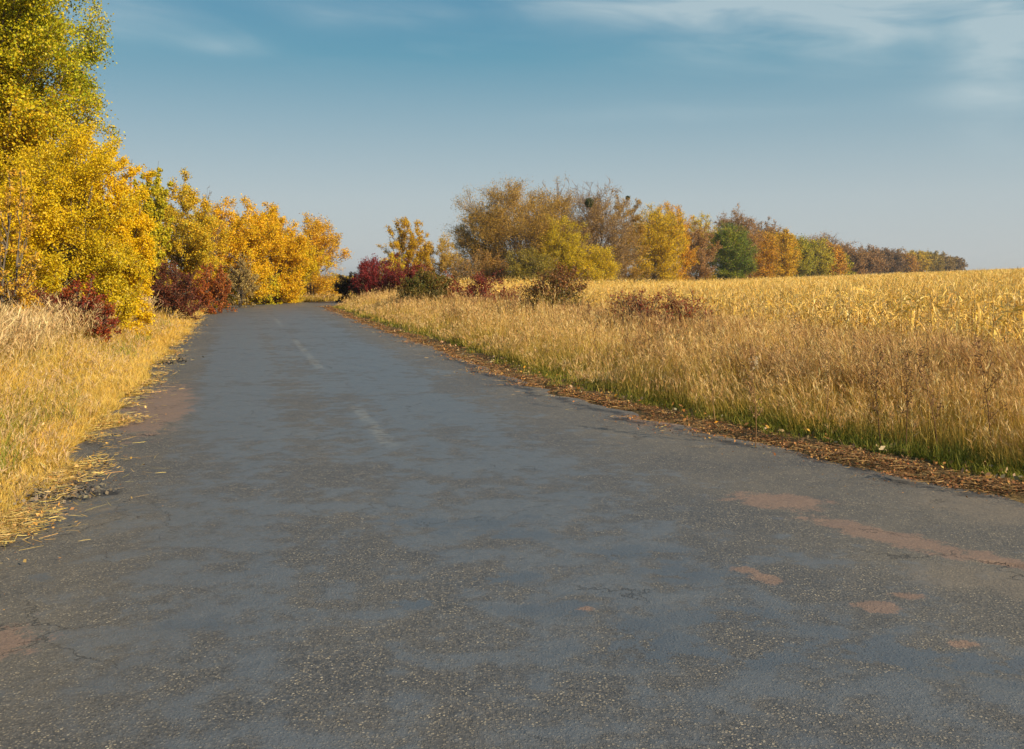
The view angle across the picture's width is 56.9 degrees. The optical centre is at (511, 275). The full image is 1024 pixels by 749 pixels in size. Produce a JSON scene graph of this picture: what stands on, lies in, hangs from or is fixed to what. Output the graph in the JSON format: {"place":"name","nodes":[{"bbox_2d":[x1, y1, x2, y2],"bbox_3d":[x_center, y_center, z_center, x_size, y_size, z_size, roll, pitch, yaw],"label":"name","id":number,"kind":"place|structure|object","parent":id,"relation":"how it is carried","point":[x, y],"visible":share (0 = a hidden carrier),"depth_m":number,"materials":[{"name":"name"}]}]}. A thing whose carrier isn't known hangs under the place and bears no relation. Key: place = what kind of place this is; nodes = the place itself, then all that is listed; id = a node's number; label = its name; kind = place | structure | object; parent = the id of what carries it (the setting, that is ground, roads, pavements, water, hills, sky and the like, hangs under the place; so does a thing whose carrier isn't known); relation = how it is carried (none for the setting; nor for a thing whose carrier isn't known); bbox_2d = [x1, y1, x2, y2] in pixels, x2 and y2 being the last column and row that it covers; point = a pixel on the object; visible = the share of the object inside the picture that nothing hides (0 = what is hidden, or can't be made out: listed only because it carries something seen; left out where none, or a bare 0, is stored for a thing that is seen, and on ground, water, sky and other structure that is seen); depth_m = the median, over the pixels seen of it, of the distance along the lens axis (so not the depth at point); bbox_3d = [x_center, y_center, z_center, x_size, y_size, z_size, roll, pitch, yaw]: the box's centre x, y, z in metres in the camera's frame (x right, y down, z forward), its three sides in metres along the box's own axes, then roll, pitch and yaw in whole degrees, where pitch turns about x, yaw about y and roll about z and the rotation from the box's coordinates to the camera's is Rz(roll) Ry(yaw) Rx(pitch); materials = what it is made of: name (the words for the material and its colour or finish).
{"place":"outdoors","nodes":[
{"label":"outdoors","id":0,"kind":"place"},
{"bbox_2d":[0,301,1023,748],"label":"road","id":1,"kind":"structure","parent":0,"point":[330,531],"depth_m":5.37,"materials":[{"name":"asphalt"}]},
{"bbox_2d":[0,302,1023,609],"bbox_3d":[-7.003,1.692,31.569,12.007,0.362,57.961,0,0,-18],"label":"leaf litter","id":2,"kind":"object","parent":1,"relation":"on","point":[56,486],"visible":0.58,"depth_m":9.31,"materials":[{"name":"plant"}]},
{"bbox_2d":[0,304,1023,481],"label":"green grass","id":3,"kind":"structure","parent":0,"point":[861,441],"depth_m":10.63,"materials":[{"name":"plant"}]},
{"bbox_2d":[0,275,1023,528],"bbox_3d":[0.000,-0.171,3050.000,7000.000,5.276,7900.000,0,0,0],"label":"ground","id":4,"kind":"structure","parent":0,"point":[1012,495],"depth_m":10.61,"materials":[{"name":"soil"}]},
{"bbox_2d":[0,168,44,315],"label":"sapling","id":5,"kind":"object","parent":4,"relation":"on","point":[20,293],"visible":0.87,"depth_m":17.04,"materials":[{"name":"yellow plant"}]},
{"bbox_2d":[0,271,69,334],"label":"red shrub","id":6,"kind":"object","parent":4,"relation":"on","point":[39,295],"visible":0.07,"depth_m":18.64,"materials":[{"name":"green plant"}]},
{"bbox_2d":[0,0,124,286],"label":"poplar tree","id":7,"kind":"object","parent":4,"relation":"on","point":[30,112],"visible":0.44,"depth_m":26.35,"materials":[{"name":"yellow plant"}]},
{"bbox_2d":[0,110,157,330],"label":"yellow tree","id":8,"kind":"object","parent":4,"relation":"on","point":[63,204],"visible":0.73,"depth_m":23.21,"materials":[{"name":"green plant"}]},
{"bbox_2d":[44,270,120,345],"bbox_3d":[-9.410,0.778,20.496,1.810,1.785,1.781,0,0,-35],"label":"red shrub","id":9,"kind":"object","parent":4,"relation":"on","point":[94,301],"visible":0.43,"depth_m":20.43,"materials":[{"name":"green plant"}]},
{"bbox_2d":[76,147,158,336],"bbox_3d":[-10.450,-0.698,24.946,2.152,5.395,2.408,0,0,-31],"label":"yellow tree","id":10,"kind":"object","parent":4,"relation":"on","point":[143,243],"visible":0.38,"depth_m":24.81,"materials":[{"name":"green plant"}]},
{"bbox_2d":[0,282,238,376],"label":"feather grass","id":11,"kind":"structure","parent":4,"relation":"on","point":[17,323],"depth_m":15.45,"materials":[{"name":"plant"}]},
{"bbox_2d":[130,161,174,285],"bbox_3d":[-16.189,-1.755,42.035,2.222,6.702,2.173,0,0,25],"label":"green tree","id":12,"kind":"object","parent":4,"relation":"on","point":[157,202],"visible":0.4,"depth_m":41.87,"materials":[{"name":"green plant"}]},
{"bbox_2d":[140,260,211,319],"bbox_3d":[-12.694,0.608,34.881,2.606,2.350,2.508,0,0,40],"label":"red shrub","id":13,"kind":"object","parent":4,"relation":"on","point":[172,299],"visible":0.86,"depth_m":34.72,"materials":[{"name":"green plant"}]},
{"bbox_2d":[0,269,356,539],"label":"golden grass","id":14,"kind":"structure","parent":4,"relation":"on","point":[127,373],"depth_m":12.54,"materials":[{"name":"plant"}]},
{"bbox_2d":[136,168,232,303],"bbox_3d":[-16.123,-1.770,46.155,4.895,6.987,5.133,0,0,0],"label":"ochre tree","id":15,"kind":"object","parent":4,"relation":"on","point":[189,228],"visible":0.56,"depth_m":45.49,"materials":[{"name":"yellow plant"}]},
{"bbox_2d":[191,187,227,277],"bbox_3d":[-16.757,-1.596,52.011,2.432,6.713,2.284,0,0,0],"label":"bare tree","id":16,"kind":"object","parent":4,"relation":"on","point":[216,233],"visible":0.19,"depth_m":52.01,"materials":[{"name":"yellow plant"}]},
{"bbox_2d":[190,260,237,313],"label":"red shrub","id":17,"kind":"object","parent":4,"relation":"on","point":[218,295],"visible":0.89,"depth_m":42.70,"materials":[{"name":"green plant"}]},
{"bbox_2d":[211,268,239,307],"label":"yellow shrub","id":18,"kind":"object","parent":4,"relation":"on","point":[234,291],"visible":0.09,"depth_m":50.87,"materials":[{"name":"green plant"}]},
{"bbox_2d":[187,193,286,304],"bbox_3d":[-16.130,-1.339,54.878,5.722,6.860,6.501,0,0,28],"label":"orange tree","id":19,"kind":"object","parent":4,"relation":"on","point":[242,240],"visible":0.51,"depth_m":54.30,"materials":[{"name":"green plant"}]},
{"bbox_2d":[221,253,262,307],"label":"tan shrub","id":20,"kind":"object","parent":4,"relation":"on","point":[242,283],"visible":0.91,"depth_m":49.88,"materials":[{"name":"brown plant"}]},
{"bbox_2d":[246,267,281,304],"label":"yellow shrub","id":21,"kind":"object","parent":4,"relation":"on","point":[274,284],"visible":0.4,"depth_m":55.86,"materials":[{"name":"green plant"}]},
{"bbox_2d":[244,201,315,302],"bbox_3d":[-14.613,-1.355,57.919,4.978,6.552,4.866,0,0,0],"label":"orange tree","id":22,"kind":"object","parent":4,"relation":"on","point":[288,257],"visible":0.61,"depth_m":57.73,"materials":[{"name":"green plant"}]},
{"bbox_2d":[187,290,395,312],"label":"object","id":23,"kind":"structure","parent":4,"relation":"on","point":[311,299],"depth_m":62.57,"materials":[{"name":"plant"}]},
{"bbox_2d":[269,232,332,301],"bbox_3d":[-14.503,-0.433,60.887,4.716,4.786,4.780,0,0,22],"label":"yellow tree","id":24,"kind":"object","parent":4,"relation":"on","point":[314,267],"visible":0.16,"depth_m":61.02,"materials":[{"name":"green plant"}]},
{"bbox_2d":[283,210,354,295],"bbox_3d":[-13.709,-1.290,63.931,5.438,6.430,5.814,0,0,-30],"label":"orange tree","id":25,"kind":"object","parent":4,"relation":"on","point":[324,241],"visible":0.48,"depth_m":63.62,"materials":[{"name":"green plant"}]},
{"bbox_2d":[332,271,366,301],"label":"dark shrub","id":26,"kind":"object","parent":4,"relation":"on","point":[343,288],"visible":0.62,"depth_m":59.57,"materials":[{"name":"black plant"}]},
{"bbox_2d":[346,253,403,299],"bbox_3d":[-8.161,0.267,57.944,4.392,3.372,4.195,0,0,0],"label":"red shrub","id":27,"kind":"object","parent":4,"relation":"on","point":[369,277],"visible":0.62,"depth_m":57.49,"materials":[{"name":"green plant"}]},
{"bbox_2d":[381,251,410,274],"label":"yellow shrub","id":28,"kind":"object","parent":4,"relation":"on","point":[392,258],"visible":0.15,"depth_m":79.55,"materials":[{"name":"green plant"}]},
{"bbox_2d":[376,217,433,269],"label":"yellow tree","id":29,"kind":"object","parent":4,"relation":"on","point":[399,244],"visible":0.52,"depth_m":83.39,"materials":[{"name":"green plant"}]},
{"bbox_2d":[376,258,434,292],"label":"red shrub","id":30,"kind":"object","parent":4,"relation":"on","point":[407,272],"visible":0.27,"depth_m":55.84,"materials":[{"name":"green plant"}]},
{"bbox_2d":[395,266,455,302],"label":"dark shrub","id":31,"kind":"object","parent":4,"relation":"on","point":[424,277],"visible":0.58,"depth_m":41.59,"materials":[{"name":"green plant"}]},
{"bbox_2d":[411,232,464,278],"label":"ochre tree","id":32,"kind":"object","parent":4,"relation":"on","point":[444,258],"visible":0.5,"depth_m":85.24,"materials":[{"name":"yellow plant"}]},
{"bbox_2d":[436,270,455,295],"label":"orange shrub","id":33,"kind":"object","parent":4,"relation":"on","point":[447,275],"visible":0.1,"depth_m":43.89,"materials":[{"name":"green plant"}]},
{"bbox_2d":[440,253,480,283],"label":"tan shrub","id":34,"kind":"object","parent":4,"relation":"on","point":[456,275],"visible":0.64,"depth_m":83.79,"materials":[{"name":"brown plant"}]},
{"bbox_2d":[439,269,509,303],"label":"red shrub","id":35,"kind":"object","parent":4,"relation":"on","point":[477,279],"visible":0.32,"depth_m":40.73,"materials":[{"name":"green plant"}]},
{"bbox_2d":[452,204,510,280],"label":"brown tree","id":36,"kind":"object","parent":4,"relation":"on","point":[467,235],"visible":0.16,"depth_m":120.49,"materials":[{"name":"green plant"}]},
{"bbox_2d":[468,248,511,282],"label":"brown tree","id":37,"kind":"object","parent":4,"relation":"on","point":[498,266],"visible":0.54,"depth_m":111.16,"materials":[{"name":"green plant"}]},
{"bbox_2d":[470,284,528,304],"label":"red shrub","id":38,"kind":"object","parent":4,"relation":"on","point":[506,291],"visible":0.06,"depth_m":37.02,"materials":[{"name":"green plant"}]},
{"bbox_2d":[437,173,587,285],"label":"brown tree","id":39,"kind":"object","parent":4,"relation":"on","point":[511,230],"visible":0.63,"depth_m":115.27,"materials":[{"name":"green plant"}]},
{"bbox_2d":[504,245,560,282],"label":"bush","id":40,"kind":"object","parent":4,"relation":"on","point":[526,267],"visible":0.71,"depth_m":107.14,"materials":[{"name":"green plant"}]},
{"bbox_2d":[516,261,590,312],"bbox_3d":[1.329,0.779,29.949,2.448,2.654,2.444,0,0,0],"label":"dark shrub","id":41,"kind":"object","parent":4,"relation":"on","point":[561,281],"visible":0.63,"depth_m":29.70,"materials":[{"name":"brown plant"}]},
{"bbox_2d":[510,171,603,279],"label":"brown tree","id":42,"kind":"object","parent":4,"relation":"on","point":[535,192],"visible":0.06,"depth_m":125.45,"materials":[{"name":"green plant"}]},
{"bbox_2d":[534,214,591,284],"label":"yellow tree","id":43,"kind":"object","parent":4,"relation":"on","point":[563,243],"visible":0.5,"depth_m":112.80,"materials":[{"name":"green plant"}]},
{"bbox_2d":[553,242,621,282],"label":"bush","id":44,"kind":"object","parent":4,"relation":"on","point":[597,263],"visible":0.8,"depth_m":111.09,"materials":[{"name":"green plant"}]},
{"bbox_2d":[586,302,599,363],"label":"dry weed","id":45,"kind":"object","parent":4,"relation":"on","point":[594,327],"visible":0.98,"depth_m":16.49,"materials":[{"name":"brown plant"}]},
{"bbox_2d":[555,178,644,281],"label":"bare tree","id":46,"kind":"object","parent":4,"relation":"on","point":[596,216],"visible":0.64,"depth_m":122.31,"materials":[{"name":"brown plant"}]},
{"bbox_2d":[598,194,654,283],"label":"brown tree","id":47,"kind":"object","parent":4,"relation":"on","point":[641,229],"visible":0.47,"depth_m":131.27,"materials":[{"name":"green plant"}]},
{"bbox_2d":[605,286,662,337],"bbox_3d":[3.021,1.125,23.051,1.839,1.804,1.780,0,0,0],"label":"red shrub","id":48,"kind":"object","parent":4,"relation":"on","point":[639,301],"visible":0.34,"depth_m":22.90,"materials":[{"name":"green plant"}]},
{"bbox_2d":[628,201,689,282],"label":"yellow tree","id":49,"kind":"object","parent":4,"relation":"on","point":[660,256],"visible":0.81,"depth_m":138.02,"materials":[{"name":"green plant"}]},
{"bbox_2d":[653,310,669,370],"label":"dry weed","id":50,"kind":"object","parent":4,"relation":"on","point":[662,326],"visible":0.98,"depth_m":13.58,"materials":[{"name":"brown plant"}]},
{"bbox_2d":[648,201,699,281],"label":"orange tree","id":51,"kind":"object","parent":4,"relation":"on","point":[687,262],"visible":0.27,"depth_m":150.64,"materials":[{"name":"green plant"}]},
{"bbox_2d":[336,262,1023,469],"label":"tall grass","id":52,"kind":"structure","parent":4,"relation":"on","point":[562,343],"depth_m":13.39,"materials":[{"name":"plant"}]},
{"bbox_2d":[643,285,717,335],"bbox_3d":[3.903,1.135,21.459,1.840,1.840,1.758,0,0,0],"label":"red shrub","id":53,"kind":"object","parent":4,"relation":"on","point":[675,303],"visible":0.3,"depth_m":21.27,"materials":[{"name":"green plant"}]},
{"bbox_2d":[684,210,717,279],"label":"yellow tree","id":54,"kind":"object","parent":4,"relation":"on","point":[709,222],"visible":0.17,"depth_m":179.23,"materials":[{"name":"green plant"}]},
{"bbox_2d":[680,220,721,280],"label":"brown tree","id":55,"kind":"object","parent":4,"relation":"on","point":[701,268],"visible":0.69,"depth_m":161.14,"materials":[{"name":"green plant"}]},
{"bbox_2d":[700,317,722,420],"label":"dry weed","id":56,"kind":"object","parent":4,"relation":"on","point":[713,351],"visible":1,"depth_m":11.18,"materials":[{"name":"brown plant"}]},
{"bbox_2d":[706,220,758,280],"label":"green tree","id":57,"kind":"object","parent":4,"relation":"on","point":[734,256],"visible":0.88,"depth_m":170.27,"materials":[{"name":"green plant"}]},
{"bbox_2d":[443,266,1023,354],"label":"corn field","id":58,"kind":"structure","parent":4,"relation":"on","point":[998,279],"depth_m":29.78,"materials":[{"name":"plant"}]},
{"bbox_2d":[708,203,764,277],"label":"brown tree","id":59,"kind":"object","parent":4,"relation":"on","point":[738,220],"visible":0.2,"depth_m":193.56,"materials":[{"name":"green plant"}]},
{"bbox_2d":[738,347,762,447],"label":"dry weed","id":60,"kind":"object","parent":4,"relation":"on","point":[750,375],"visible":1,"depth_m":9.57,"materials":[{"name":"brown plant"}]},
{"bbox_2d":[747,216,781,279],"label":"brown tree","id":61,"kind":"object","parent":4,"relation":"on","point":[770,229],"visible":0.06,"depth_m":224.52,"materials":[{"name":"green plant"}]},
{"bbox_2d":[746,229,787,278],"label":"orange tree","id":62,"kind":"object","parent":4,"relation":"on","point":[768,253],"visible":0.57,"depth_m":195.86,"materials":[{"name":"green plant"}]},
{"bbox_2d":[762,226,804,277],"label":"orange tree","id":63,"kind":"object","parent":4,"relation":"on","point":[787,238],"visible":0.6,"depth_m":219.80,"materials":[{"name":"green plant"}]},
{"bbox_2d":[774,324,798,417],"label":"dry weed","id":64,"kind":"object","parent":4,"relation":"on","point":[790,345],"visible":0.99,"depth_m":10.98,"materials":[{"name":"brown plant"}]},
{"bbox_2d":[788,310,810,393],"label":"dry weed","id":65,"kind":"object","parent":4,"relation":"on","point":[795,338],"visible":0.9,"depth_m":12.21,"materials":[{"name":"brown plant"}]},
{"bbox_2d":[790,233,820,278],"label":"green tree","id":66,"kind":"object","parent":4,"relation":"on","point":[807,253],"visible":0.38,"depth_m":237.78,"materials":[{"name":"green plant"}]},
{"bbox_2d":[793,236,839,277],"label":"green tree","id":67,"kind":"object","parent":4,"relation":"on","point":[823,254],"visible":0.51,"depth_m":259.63,"materials":[{"name":"green plant"}]},
{"bbox_2d":[817,327,831,419],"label":"dry weed","id":68,"kind":"object","parent":4,"relation":"on","point":[825,355],"visible":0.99,"depth_m":10.38,"materials":[{"name":"brown plant"}]},
{"bbox_2d":[797,231,857,277],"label":"brown tree","id":69,"kind":"object","parent":4,"relation":"on","point":[835,241],"visible":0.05,"depth_m":325.67,"materials":[{"name":"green plant"}]},
{"bbox_2d":[823,241,849,276],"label":"orange tree","id":70,"kind":"object","parent":4,"relation":"on","point":[838,255],"visible":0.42,"depth_m":282.81,"materials":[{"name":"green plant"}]},
{"bbox_2d":[830,283,856,329],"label":"corn plant","id":71,"kind":"object","parent":4,"relation":"on","point":[839,306],"visible":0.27,"depth_m":20.57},
{"bbox_2d":[843,252,856,274],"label":"green tree","id":72,"kind":"object","parent":4,"relation":"on","point":[850,264],"visible":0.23,"depth_m":313.48,"materials":[{"name":"green plant"}]},
{"bbox_2d":[845,279,864,334],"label":"corn plant","id":73,"kind":"object","parent":4,"relation":"on","point":[851,317],"visible":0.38,"depth_m":19.14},
{"bbox_2d":[842,293,867,335],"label":"corn plant","id":74,"kind":"object","parent":4,"relation":"on","point":[851,311],"visible":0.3,"depth_m":18.96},
{"bbox_2d":[842,245,869,275],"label":"brown tree","id":75,"kind":"object","parent":4,"relation":"on","point":[858,261],"visible":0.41,"depth_m":316.90,"materials":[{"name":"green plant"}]},
{"bbox_2d":[856,288,882,334],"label":"corn plant","id":76,"kind":"object","parent":4,"relation":"on","point":[867,311],"visible":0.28,"depth_m":19.82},
{"bbox_2d":[860,288,879,336],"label":"corn plant","id":77,"kind":"object","parent":4,"relation":"on","point":[871,314],"visible":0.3,"depth_m":18.70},
{"bbox_2d":[856,243,890,274],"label":"brown tree","id":78,"kind":"object","parent":4,"relation":"on","point":[875,263],"visible":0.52,"depth_m":346.72,"materials":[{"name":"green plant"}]},
{"bbox_2d":[866,343,888,443],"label":"dry weed","id":79,"kind":"object","parent":4,"relation":"on","point":[875,387],"visible":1,"depth_m":9.41,"materials":[{"name":"brown plant"}]},
{"bbox_2d":[864,294,893,334],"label":"corn plant","id":80,"kind":"object","parent":4,"relation":"on","point":[879,313],"visible":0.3,"depth_m":18.57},
{"bbox_2d":[875,292,891,334],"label":"corn plant","id":81,"kind":"object","parent":4,"relation":"on","point":[885,307],"visible":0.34,"depth_m":18.29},
{"bbox_2d":[872,245,908,273],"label":"brown tree","id":82,"kind":"object","parent":4,"relation":"on","point":[896,263],"visible":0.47,"depth_m":381.69,"materials":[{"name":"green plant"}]},
{"bbox_2d":[878,277,919,335],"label":"corn plant","id":83,"kind":"object","parent":4,"relation":"on","point":[899,309],"visible":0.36,"depth_m":17.91,"materials":[{"name":"plant"}]},
{"bbox_2d":[893,350,914,446],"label":"dry weed","id":84,"kind":"object","parent":4,"relation":"on","point":[905,391],"visible":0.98,"depth_m":9.19,"materials":[{"name":"brown plant"}]},
{"bbox_2d":[891,248,923,273],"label":"orange tree","id":85,"kind":"object","parent":4,"relation":"on","point":[912,264],"visible":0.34,"depth_m":411.44,"materials":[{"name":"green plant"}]},
{"bbox_2d":[895,290,926,338],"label":"corn plant","id":86,"kind":"object","parent":4,"relation":"on","point":[913,312],"visible":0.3,"depth_m":17.57,"materials":[{"name":"plant"}]},
{"bbox_2d":[906,284,923,333],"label":"corn plant","id":87,"kind":"object","parent":4,"relation":"on","point":[917,311],"visible":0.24,"depth_m":18.34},
{"bbox_2d":[915,343,943,449],"bbox_3d":[4.003,1.195,9.077,0.293,1.126,0.251,0,0,-36],"label":"dry weed","id":88,"kind":"object","parent":4,"relation":"on","point":[927,387],"visible":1,"depth_m":9.07,"materials":[{"name":"brown plant"}]},
{"bbox_2d":[924,249,948,271],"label":"ochre tree","id":89,"kind":"object","parent":4,"relation":"on","point":[935,265],"visible":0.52,"depth_m":475.97,"materials":[{"name":"brown plant"}]},
{"bbox_2d":[918,287,957,334],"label":"corn plant","id":90,"kind":"object","parent":4,"relation":"on","point":[935,313],"visible":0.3,"depth_m":16.95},
{"bbox_2d":[924,279,972,333],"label":"corn plant","id":91,"kind":"object","parent":4,"relation":"on","point":[956,309],"visible":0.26,"depth_m":17.43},
{"bbox_2d":[940,251,958,270],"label":"brown tree","id":92,"kind":"object","parent":4,"relation":"on","point":[950,261],"visible":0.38,"depth_m":516.46,"materials":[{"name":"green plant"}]},
{"bbox_2d":[936,282,969,337],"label":"corn plant","id":93,"kind":"object","parent":4,"relation":"on","point":[952,303],"visible":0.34,"depth_m":16.73,"materials":[{"name":"plant"}]},
{"bbox_2d":[949,256,967,270],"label":"brown tree","id":94,"kind":"object","parent":4,"relation":"on","point":[961,264],"visible":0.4,"depth_m":556.17,"materials":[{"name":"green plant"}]},
{"bbox_2d":[960,277,991,342],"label":"corn plant","id":95,"kind":"object","parent":4,"relation":"on","point":[978,313],"visible":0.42,"depth_m":16.23,"materials":[{"name":"plant"}]},
{"bbox_2d":[970,335,1006,444],"bbox_3d":[4.455,1.169,8.840,0.310,1.219,0.234,0,0,35],"label":"dry weed","id":96,"kind":"object","parent":4,"relation":"on","point":[984,383],"visible":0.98,"depth_m":8.88,"materials":[{"name":"brown plant"}]},
{"bbox_2d":[975,284,1014,347],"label":"corn plant","id":97,"kind":"object","parent":4,"relation":"on","point":[985,318],"visible":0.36,"depth_m":15.71,"materials":[{"name":"plant"}]},
{"bbox_2d":[975,297,1016,350],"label":"corn plant","id":98,"kind":"object","parent":4,"relation":"on","point":[994,330],"visible":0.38,"depth_m":15.60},
{"bbox_2d":[990,292,1013,346],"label":"corn plant","id":99,"kind":"object","parent":4,"relation":"on","point":[1004,323],"visible":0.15,"depth_m":16.19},
{"bbox_2d":[990,286,1016,349],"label":"corn plant","id":100,"kind":"object","parent":4,"relation":"on","point":[1009,325],"visible":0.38,"depth_m":15.33,"materials":[{"name":"plant"}]},
{"bbox_2d":[996,285,1023,349],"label":"corn plant","id":101,"kind":"object","parent":4,"relation":"on","point":[1017,307],"visible":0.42,"depth_m":15.21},
{"bbox_2d":[1001,294,1022,351],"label":"corn plant","id":102,"kind":"object","parent":4,"relation":"on","point":[1013,314],"visible":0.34,"depth_m":15.97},
{"bbox_2d":[22,0,1023,274],"label":"sky","id":103,"kind":"structure","parent":0,"point":[898,124],"materials":[{"name":"blue"}]},
{"bbox_2d":[909,249,933,271],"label":"yellow tree","id":104,"kind":"object","parent":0,"point":[920,255],"visible":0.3,"depth_m":441.76,"materials":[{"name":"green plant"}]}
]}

